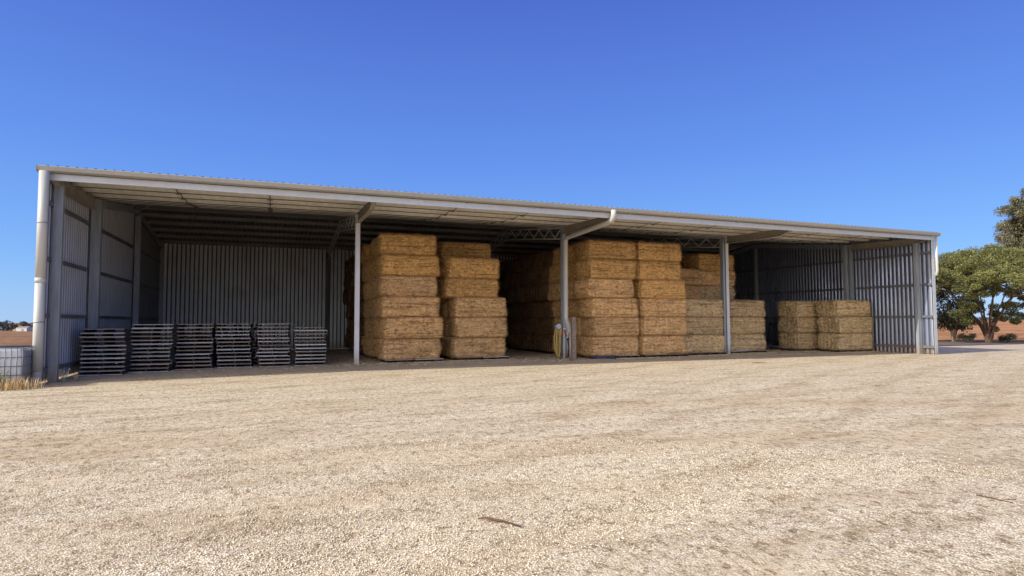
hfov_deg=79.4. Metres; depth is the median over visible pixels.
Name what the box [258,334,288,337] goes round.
wooden pallet
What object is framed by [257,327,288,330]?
wooden pallet
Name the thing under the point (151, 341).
wooden pallet
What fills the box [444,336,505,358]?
hay bale
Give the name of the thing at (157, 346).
wooden pallet
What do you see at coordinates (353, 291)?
hay bale
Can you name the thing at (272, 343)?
wooden pallet
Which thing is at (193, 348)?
wooden pallet
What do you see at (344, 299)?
hay bale
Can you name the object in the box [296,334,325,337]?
wooden pallet
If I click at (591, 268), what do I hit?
hay bale
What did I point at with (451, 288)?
hay bale
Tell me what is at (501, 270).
hay bale
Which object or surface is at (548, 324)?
hay bale
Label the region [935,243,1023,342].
umbrella acacia
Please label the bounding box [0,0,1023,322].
sky
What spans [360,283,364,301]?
hay bale
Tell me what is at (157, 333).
wooden pallet
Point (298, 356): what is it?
wooden pallet
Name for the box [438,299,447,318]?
hay bale
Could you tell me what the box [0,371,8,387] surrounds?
weed
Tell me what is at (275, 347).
wooden pallet
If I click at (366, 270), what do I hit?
hay bale
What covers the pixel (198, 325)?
wooden pallet
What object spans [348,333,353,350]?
hay bale
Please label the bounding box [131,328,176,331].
wooden pallet
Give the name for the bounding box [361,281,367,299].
hay bale
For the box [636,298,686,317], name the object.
hay bale
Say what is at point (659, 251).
hay bale
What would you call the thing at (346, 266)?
hay bale
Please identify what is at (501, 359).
loose straw
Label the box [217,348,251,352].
wooden pallet
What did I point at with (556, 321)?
hay bale
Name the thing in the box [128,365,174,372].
wooden pallet
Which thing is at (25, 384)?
dry grass
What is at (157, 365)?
wooden pallet
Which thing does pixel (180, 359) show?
wooden pallet
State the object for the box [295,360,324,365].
wooden pallet
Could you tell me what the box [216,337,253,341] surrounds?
wooden pallet
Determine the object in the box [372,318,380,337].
hay bale
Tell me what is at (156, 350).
wooden pallet
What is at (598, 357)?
rolled strap
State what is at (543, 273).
hay bale
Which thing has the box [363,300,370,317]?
hay bale
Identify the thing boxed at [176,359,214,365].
wooden pallet
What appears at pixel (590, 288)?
hay bale
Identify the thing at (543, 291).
hay bale
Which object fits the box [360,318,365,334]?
hay bale
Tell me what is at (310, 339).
wooden pallet
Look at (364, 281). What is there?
hay bale
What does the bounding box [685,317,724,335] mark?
hay bale
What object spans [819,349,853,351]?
wooden pallet
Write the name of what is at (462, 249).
hay bale
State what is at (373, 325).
hay bale
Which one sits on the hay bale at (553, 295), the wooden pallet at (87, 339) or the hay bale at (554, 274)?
the hay bale at (554, 274)
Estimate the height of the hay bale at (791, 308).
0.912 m
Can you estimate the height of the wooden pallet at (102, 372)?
0.119 m
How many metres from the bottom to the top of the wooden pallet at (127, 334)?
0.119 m
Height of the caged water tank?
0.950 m
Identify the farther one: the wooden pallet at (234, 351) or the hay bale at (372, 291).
the hay bale at (372, 291)
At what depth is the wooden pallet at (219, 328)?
20.19 m
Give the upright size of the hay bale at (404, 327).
0.910 m
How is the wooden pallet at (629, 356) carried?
on the gravel yard at (950, 403)
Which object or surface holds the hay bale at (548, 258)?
on the hay bale at (543, 273)
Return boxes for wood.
[953,316,1023,319]
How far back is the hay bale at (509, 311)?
32.66 m
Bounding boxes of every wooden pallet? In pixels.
[77,368,132,375]
[79,340,135,345]
[79,364,135,371]
[80,332,134,336]
[80,352,135,358]
[80,356,134,362]
[80,360,133,366]
[81,337,134,341]
[81,348,136,353]
[82,328,130,332]
[82,344,136,349]
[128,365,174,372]
[130,335,179,339]
[130,354,174,360]
[130,362,175,368]
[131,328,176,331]
[131,332,176,335]
[131,339,177,343]
[132,350,175,355]
[133,324,179,327]
[133,343,175,347]
[133,347,176,351]
[134,358,177,363]
[174,363,215,369]
[175,342,216,346]
[175,352,214,357]
[175,356,215,361]
[176,327,215,331]
[176,345,216,350]
[176,349,216,353]
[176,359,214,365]
[177,324,216,327]
[177,331,215,334]
[177,334,214,338]
[177,338,215,342]
[183,342,216,344]
[215,331,251,334]
[215,334,251,338]
[216,327,251,330]
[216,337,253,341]
[216,344,252,349]
[217,324,252,326]
[217,341,251,345]
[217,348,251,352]
[217,351,253,356]
[217,355,252,360]
[217,358,253,363]
[217,362,252,367]
[222,323,256,326]
[222,327,256,329]
[222,337,254,340]
[222,340,257,343]
[223,343,256,347]
[223,353,256,357]
[224,346,258,350]
[256,351,288,355]
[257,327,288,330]
[257,331,288,334]
[257,348,290,352]
[258,324,289,326]
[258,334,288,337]
[258,337,289,341]
[258,341,288,344]
[259,344,290,348]
[259,354,289,359]
[259,357,291,362]
[259,361,290,366]
[294,327,324,330]
[294,337,323,340]
[295,340,325,344]
[295,348,325,351]
[295,357,325,361]
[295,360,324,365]
[296,330,327,333]
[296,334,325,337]
[296,344,325,347]
[296,351,325,354]
[296,353,325,358]
[380,359,412,362]
[413,358,442,361]
[448,357,480,360]
[481,356,508,358]
[617,355,639,357]
[640,354,666,357]
[660,353,688,356]
[686,352,706,355]
[700,352,726,354]
[731,350,747,352]
[741,350,766,352]
[781,348,812,350]
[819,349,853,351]
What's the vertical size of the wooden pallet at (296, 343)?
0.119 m
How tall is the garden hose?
1.366 m
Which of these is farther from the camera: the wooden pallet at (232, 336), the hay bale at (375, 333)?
the hay bale at (375, 333)
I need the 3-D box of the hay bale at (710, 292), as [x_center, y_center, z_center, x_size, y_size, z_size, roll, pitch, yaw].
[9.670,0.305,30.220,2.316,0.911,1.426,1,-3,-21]
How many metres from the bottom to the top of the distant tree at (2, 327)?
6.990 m
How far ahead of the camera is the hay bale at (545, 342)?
27.71 m
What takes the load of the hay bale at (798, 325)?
on the hay bale at (806, 341)
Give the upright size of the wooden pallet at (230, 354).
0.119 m
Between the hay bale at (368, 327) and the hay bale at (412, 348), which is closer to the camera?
the hay bale at (412, 348)
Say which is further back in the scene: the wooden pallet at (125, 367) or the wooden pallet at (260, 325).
the wooden pallet at (260, 325)
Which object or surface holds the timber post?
on the gravel yard at (950, 403)
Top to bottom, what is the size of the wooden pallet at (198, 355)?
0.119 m
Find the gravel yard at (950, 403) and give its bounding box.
[0,344,1023,575]
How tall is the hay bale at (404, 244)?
0.912 m
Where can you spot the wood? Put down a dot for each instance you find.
(979, 318)
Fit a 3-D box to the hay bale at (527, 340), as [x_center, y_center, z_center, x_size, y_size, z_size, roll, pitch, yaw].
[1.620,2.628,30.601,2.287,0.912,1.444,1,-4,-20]
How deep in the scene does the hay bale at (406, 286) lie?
22.41 m
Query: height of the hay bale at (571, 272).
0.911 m
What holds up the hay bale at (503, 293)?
on the hay bale at (509, 311)
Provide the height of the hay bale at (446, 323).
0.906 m
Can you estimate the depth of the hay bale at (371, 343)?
24.44 m
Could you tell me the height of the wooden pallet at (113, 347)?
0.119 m
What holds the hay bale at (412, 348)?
on the wooden pallet at (439, 359)
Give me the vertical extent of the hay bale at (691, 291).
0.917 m
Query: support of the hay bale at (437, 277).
on the hay bale
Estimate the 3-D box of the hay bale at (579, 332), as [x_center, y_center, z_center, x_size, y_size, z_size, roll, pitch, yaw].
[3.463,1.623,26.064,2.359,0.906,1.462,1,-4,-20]
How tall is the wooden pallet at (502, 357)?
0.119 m
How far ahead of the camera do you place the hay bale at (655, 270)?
25.20 m
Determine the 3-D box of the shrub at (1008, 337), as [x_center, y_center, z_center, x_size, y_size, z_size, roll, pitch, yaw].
[31.878,3.187,39.716,1.098,0.659,1.176,0,-3,-7]
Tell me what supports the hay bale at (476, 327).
on the hay bale at (486, 347)
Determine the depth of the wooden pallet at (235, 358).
20.25 m
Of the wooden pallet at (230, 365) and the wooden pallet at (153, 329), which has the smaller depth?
the wooden pallet at (153, 329)
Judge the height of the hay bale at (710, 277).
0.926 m
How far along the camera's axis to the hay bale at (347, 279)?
31.29 m
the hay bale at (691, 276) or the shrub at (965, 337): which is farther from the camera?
the shrub at (965, 337)
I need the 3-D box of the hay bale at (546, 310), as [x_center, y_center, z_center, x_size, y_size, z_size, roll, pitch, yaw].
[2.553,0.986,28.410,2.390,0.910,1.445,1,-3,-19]
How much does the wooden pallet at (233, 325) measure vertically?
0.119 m
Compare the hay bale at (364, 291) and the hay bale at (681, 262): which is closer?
the hay bale at (364, 291)
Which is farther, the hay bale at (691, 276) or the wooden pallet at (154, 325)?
the hay bale at (691, 276)
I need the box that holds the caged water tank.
[0,345,32,384]
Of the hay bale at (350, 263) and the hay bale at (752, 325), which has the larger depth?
the hay bale at (350, 263)
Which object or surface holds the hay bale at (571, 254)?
on the hay bale at (571, 272)
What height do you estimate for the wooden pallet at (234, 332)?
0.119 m
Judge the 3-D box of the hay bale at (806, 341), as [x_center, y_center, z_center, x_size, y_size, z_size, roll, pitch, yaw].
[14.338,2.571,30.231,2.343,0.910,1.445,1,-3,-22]
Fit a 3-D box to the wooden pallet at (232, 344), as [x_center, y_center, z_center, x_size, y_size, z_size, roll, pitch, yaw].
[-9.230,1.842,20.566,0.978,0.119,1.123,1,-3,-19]
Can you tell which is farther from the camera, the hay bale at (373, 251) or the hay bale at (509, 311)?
the hay bale at (509, 311)
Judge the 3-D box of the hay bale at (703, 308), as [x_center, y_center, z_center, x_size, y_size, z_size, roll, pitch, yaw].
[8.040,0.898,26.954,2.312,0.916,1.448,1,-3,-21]
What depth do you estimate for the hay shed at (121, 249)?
27.14 m
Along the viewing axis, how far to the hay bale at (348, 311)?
31.68 m
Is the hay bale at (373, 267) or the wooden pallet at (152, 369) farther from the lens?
the hay bale at (373, 267)
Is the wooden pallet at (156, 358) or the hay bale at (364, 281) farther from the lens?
the hay bale at (364, 281)
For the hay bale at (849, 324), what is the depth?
28.64 m
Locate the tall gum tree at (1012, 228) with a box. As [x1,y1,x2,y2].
[992,188,1023,249]
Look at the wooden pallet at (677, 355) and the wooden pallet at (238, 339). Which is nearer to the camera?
the wooden pallet at (238, 339)
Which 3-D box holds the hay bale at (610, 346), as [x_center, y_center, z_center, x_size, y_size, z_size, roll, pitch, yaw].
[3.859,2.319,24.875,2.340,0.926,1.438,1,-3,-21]
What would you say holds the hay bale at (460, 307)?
on the hay bale at (476, 327)
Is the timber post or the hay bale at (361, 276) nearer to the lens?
the timber post
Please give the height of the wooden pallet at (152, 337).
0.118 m
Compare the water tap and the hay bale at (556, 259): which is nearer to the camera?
the water tap
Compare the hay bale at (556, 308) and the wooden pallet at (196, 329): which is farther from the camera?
the hay bale at (556, 308)
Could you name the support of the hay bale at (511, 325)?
on the hay bale at (510, 341)
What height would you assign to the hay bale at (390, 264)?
0.917 m
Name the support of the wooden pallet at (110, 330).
on the wooden pallet at (127, 334)
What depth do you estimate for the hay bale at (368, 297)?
25.05 m
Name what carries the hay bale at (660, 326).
on the hay bale at (654, 344)
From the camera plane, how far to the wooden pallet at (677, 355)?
25.38 m
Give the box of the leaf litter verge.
[938,341,1023,345]
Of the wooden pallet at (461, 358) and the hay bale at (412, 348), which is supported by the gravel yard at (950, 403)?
the wooden pallet at (461, 358)
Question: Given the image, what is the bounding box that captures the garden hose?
[554,324,561,358]
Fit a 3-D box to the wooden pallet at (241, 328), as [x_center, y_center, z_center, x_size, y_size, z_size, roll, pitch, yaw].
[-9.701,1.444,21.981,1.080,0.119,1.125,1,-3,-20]
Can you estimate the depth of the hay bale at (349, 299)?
30.34 m
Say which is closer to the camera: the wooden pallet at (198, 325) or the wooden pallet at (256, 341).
the wooden pallet at (198, 325)
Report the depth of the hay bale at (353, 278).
29.46 m
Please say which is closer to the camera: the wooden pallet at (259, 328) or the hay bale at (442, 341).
the wooden pallet at (259, 328)
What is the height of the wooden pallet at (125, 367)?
0.118 m
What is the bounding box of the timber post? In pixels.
[571,317,575,360]
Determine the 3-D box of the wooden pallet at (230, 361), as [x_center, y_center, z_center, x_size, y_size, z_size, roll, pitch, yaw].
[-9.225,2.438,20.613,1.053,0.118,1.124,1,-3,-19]
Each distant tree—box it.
[0,320,14,330]
[0,322,8,330]
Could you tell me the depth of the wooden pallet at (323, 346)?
21.01 m
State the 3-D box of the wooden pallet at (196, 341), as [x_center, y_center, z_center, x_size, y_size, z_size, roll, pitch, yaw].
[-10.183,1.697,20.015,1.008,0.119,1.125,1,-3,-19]
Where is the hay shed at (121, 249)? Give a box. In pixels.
[29,164,940,384]
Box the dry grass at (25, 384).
[0,372,76,391]
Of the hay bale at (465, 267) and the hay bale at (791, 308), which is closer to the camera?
the hay bale at (465, 267)
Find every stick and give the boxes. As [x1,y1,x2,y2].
[478,517,521,526]
[976,494,1012,502]
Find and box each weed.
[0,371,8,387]
[58,367,69,381]
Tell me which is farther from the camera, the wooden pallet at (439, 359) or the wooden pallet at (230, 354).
the wooden pallet at (439, 359)
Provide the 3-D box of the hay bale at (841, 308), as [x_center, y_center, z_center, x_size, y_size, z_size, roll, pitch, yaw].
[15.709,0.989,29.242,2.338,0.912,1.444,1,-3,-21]
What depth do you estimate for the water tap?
24.17 m
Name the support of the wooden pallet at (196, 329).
on the wooden pallet at (197, 333)
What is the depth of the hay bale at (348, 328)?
32.67 m
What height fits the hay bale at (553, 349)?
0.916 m
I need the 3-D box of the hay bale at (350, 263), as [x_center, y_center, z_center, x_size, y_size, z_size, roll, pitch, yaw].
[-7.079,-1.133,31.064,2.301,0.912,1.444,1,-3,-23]
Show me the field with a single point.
(11, 338)
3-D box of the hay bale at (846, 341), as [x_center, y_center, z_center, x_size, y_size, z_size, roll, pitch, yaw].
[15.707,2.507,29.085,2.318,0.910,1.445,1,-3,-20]
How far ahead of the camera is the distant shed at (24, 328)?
412.62 m
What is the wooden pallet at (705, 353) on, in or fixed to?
on the gravel yard at (950, 403)
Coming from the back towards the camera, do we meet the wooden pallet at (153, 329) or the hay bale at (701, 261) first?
the hay bale at (701, 261)
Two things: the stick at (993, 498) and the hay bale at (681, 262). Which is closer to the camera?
the stick at (993, 498)
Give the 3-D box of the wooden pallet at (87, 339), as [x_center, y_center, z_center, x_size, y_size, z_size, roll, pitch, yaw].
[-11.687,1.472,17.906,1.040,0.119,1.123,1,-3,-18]
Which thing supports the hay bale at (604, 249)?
on the hay bale at (591, 268)
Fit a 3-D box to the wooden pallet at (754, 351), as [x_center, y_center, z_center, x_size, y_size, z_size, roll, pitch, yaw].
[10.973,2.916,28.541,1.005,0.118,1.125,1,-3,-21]
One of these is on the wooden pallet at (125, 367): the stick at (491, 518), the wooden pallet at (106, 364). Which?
the wooden pallet at (106, 364)
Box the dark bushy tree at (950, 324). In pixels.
[936,265,986,341]
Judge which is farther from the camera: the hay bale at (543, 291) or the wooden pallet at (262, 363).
the hay bale at (543, 291)
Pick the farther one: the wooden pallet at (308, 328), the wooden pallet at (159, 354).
the wooden pallet at (308, 328)
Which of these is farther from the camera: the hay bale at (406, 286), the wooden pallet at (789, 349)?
the wooden pallet at (789, 349)
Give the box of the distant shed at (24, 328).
[16,326,32,330]
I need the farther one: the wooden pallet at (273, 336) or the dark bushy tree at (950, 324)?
the dark bushy tree at (950, 324)
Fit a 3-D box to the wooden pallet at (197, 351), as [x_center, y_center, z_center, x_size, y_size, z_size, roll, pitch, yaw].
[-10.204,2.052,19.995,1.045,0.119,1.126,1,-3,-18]
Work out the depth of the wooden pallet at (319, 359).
21.00 m
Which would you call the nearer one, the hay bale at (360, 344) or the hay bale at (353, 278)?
the hay bale at (360, 344)
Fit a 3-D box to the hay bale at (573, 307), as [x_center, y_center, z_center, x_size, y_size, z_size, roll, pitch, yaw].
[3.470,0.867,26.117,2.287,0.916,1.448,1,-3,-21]
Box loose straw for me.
[86,347,883,374]
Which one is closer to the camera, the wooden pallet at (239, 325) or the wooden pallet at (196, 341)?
the wooden pallet at (196, 341)
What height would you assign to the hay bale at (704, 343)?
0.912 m
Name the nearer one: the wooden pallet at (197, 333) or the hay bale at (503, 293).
the wooden pallet at (197, 333)
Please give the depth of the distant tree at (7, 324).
431.86 m
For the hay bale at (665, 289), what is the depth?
25.27 m
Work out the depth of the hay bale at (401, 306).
22.36 m
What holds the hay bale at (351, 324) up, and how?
on the hay bale
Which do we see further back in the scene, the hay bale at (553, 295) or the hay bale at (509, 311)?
the hay bale at (509, 311)
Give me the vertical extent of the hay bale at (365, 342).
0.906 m
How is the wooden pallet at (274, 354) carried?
on the wooden pallet at (267, 357)
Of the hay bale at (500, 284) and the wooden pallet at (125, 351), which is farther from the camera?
the hay bale at (500, 284)
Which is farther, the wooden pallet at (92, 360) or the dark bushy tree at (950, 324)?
the dark bushy tree at (950, 324)
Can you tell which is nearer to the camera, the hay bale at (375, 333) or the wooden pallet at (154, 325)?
the wooden pallet at (154, 325)
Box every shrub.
[956,333,976,342]
[998,333,1017,341]
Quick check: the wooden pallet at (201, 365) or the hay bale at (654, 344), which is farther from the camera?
the hay bale at (654, 344)
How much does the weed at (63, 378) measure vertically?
0.367 m
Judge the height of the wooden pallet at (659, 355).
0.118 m
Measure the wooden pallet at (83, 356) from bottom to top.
0.119 m
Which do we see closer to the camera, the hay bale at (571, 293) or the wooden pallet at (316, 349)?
the wooden pallet at (316, 349)
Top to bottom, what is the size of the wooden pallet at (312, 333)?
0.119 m
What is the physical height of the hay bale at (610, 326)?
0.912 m
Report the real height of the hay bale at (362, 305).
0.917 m
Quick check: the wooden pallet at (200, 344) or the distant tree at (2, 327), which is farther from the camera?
the distant tree at (2, 327)
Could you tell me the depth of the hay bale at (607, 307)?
24.41 m
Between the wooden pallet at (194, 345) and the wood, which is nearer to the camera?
the wooden pallet at (194, 345)
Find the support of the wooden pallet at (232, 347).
on the wooden pallet at (234, 351)
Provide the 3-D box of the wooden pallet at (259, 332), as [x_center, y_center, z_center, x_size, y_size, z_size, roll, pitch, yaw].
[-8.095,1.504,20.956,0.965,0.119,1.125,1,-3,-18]
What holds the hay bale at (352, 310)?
on the hay bale
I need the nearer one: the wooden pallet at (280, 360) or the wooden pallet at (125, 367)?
the wooden pallet at (125, 367)
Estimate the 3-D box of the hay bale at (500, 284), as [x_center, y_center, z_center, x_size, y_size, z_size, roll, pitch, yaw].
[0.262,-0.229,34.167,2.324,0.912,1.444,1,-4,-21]
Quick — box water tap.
[563,328,569,358]
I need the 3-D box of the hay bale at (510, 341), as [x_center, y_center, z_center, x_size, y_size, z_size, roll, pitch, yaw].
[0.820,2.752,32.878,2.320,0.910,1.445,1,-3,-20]
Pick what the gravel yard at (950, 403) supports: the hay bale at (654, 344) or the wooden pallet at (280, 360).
the hay bale at (654, 344)
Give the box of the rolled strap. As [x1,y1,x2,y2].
[590,356,615,358]
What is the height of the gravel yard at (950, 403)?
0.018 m
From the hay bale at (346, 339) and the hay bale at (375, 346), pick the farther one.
the hay bale at (346, 339)
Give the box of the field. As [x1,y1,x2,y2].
[0,319,1023,354]
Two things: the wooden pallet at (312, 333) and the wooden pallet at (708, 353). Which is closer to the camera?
the wooden pallet at (312, 333)
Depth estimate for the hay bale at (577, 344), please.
25.26 m
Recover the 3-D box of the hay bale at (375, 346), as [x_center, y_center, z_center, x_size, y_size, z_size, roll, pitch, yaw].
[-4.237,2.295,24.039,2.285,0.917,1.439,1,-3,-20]
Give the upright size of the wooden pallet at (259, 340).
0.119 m
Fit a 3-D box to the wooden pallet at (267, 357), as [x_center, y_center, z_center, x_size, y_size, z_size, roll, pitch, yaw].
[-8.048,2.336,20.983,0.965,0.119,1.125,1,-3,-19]
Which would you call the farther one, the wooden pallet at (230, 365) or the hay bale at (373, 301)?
the hay bale at (373, 301)
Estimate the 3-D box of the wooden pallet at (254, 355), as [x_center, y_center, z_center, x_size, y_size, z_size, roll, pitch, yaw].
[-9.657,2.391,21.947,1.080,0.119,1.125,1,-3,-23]
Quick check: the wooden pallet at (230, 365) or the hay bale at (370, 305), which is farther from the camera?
the hay bale at (370, 305)
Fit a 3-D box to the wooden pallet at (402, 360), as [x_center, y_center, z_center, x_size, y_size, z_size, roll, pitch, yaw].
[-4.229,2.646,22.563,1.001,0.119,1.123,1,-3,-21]
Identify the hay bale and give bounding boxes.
[342,289,347,305]
[344,273,350,289]
[344,333,349,348]
[345,259,348,273]
[345,319,350,332]
[346,287,352,304]
[346,304,350,318]
[347,256,353,272]
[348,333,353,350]
[349,319,353,332]
[351,271,354,285]
[351,303,353,317]
[352,286,354,300]
[354,265,363,283]
[359,301,364,318]
[359,334,363,353]
[360,244,370,263]
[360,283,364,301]
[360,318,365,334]
[361,266,368,282]
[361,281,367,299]
[361,335,368,355]
[363,260,372,280]
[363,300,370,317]
[363,317,372,336]
[366,281,372,299]
[366,336,375,357]
[367,300,373,318]
[369,237,376,258]
[369,278,377,298]
[370,258,378,277]
[371,298,378,318]
[371,318,375,334]
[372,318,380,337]
[373,275,438,296]
[373,338,378,356]
[374,232,436,256]
[375,253,441,276]
[375,296,440,318]
[375,337,441,360]
[377,316,444,339]
[434,241,491,260]
[435,260,441,279]
[437,277,500,299]
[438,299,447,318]
[439,256,499,278]
[439,336,447,356]
[442,318,449,336]
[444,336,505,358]
[447,297,507,317]
[447,317,507,337]
[497,276,502,289]
[498,261,506,276]
[500,289,511,304]
[505,332,516,347]
[506,304,513,318]
[507,318,516,332]
[521,333,534,349]
[538,266,550,284]
[538,283,548,302]
[539,334,554,352]
[540,301,554,318]
[541,317,554,334]
[543,250,553,266]
[547,282,559,301]
[548,264,560,283]
[551,300,560,317]
[551,335,560,353]
[552,247,559,265]
[553,318,560,334]
[558,279,577,299]
[568,244,576,262]
[568,261,577,280]
[568,298,579,317]
[568,316,582,336]
[568,336,579,355]
[571,278,634,299]
[574,239,636,260]
[574,258,636,279]
[577,297,638,318]
[577,335,639,356]
[581,316,640,336]
[631,260,681,281]
[632,279,687,298]
[634,241,682,262]
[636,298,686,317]
[636,335,686,355]
[637,316,688,335]
[679,268,701,285]
[680,256,684,268]
[682,253,734,270]
[685,285,701,298]
[685,298,724,317]
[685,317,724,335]
[685,334,726,353]
[699,269,735,286]
[699,285,735,299]
[720,333,766,351]
[729,299,765,317]
[730,316,765,334]
[777,300,817,317]
[777,317,819,333]
[778,332,819,349]
[814,299,871,317]
[816,316,873,333]
[817,332,874,350]
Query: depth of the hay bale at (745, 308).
28.00 m
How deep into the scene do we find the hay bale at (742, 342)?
27.91 m
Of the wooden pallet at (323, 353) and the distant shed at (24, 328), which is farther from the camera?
the distant shed at (24, 328)
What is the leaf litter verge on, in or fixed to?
on the gravel yard at (950, 403)
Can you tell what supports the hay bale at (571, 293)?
on the hay bale at (573, 307)
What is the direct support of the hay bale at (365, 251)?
on the hay bale at (364, 281)
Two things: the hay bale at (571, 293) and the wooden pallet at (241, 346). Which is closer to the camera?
the wooden pallet at (241, 346)
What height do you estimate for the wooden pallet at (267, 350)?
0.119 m
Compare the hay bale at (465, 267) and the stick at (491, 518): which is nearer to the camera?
the stick at (491, 518)
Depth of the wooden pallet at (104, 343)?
17.59 m
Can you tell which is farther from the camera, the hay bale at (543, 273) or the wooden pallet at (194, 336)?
the hay bale at (543, 273)
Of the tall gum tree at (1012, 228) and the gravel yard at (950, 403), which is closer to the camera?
the gravel yard at (950, 403)
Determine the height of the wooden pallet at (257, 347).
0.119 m
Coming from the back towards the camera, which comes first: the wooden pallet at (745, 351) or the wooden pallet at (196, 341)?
the wooden pallet at (745, 351)
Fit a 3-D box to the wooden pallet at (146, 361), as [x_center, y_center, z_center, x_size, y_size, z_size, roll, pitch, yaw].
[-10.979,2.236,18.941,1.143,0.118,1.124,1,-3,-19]

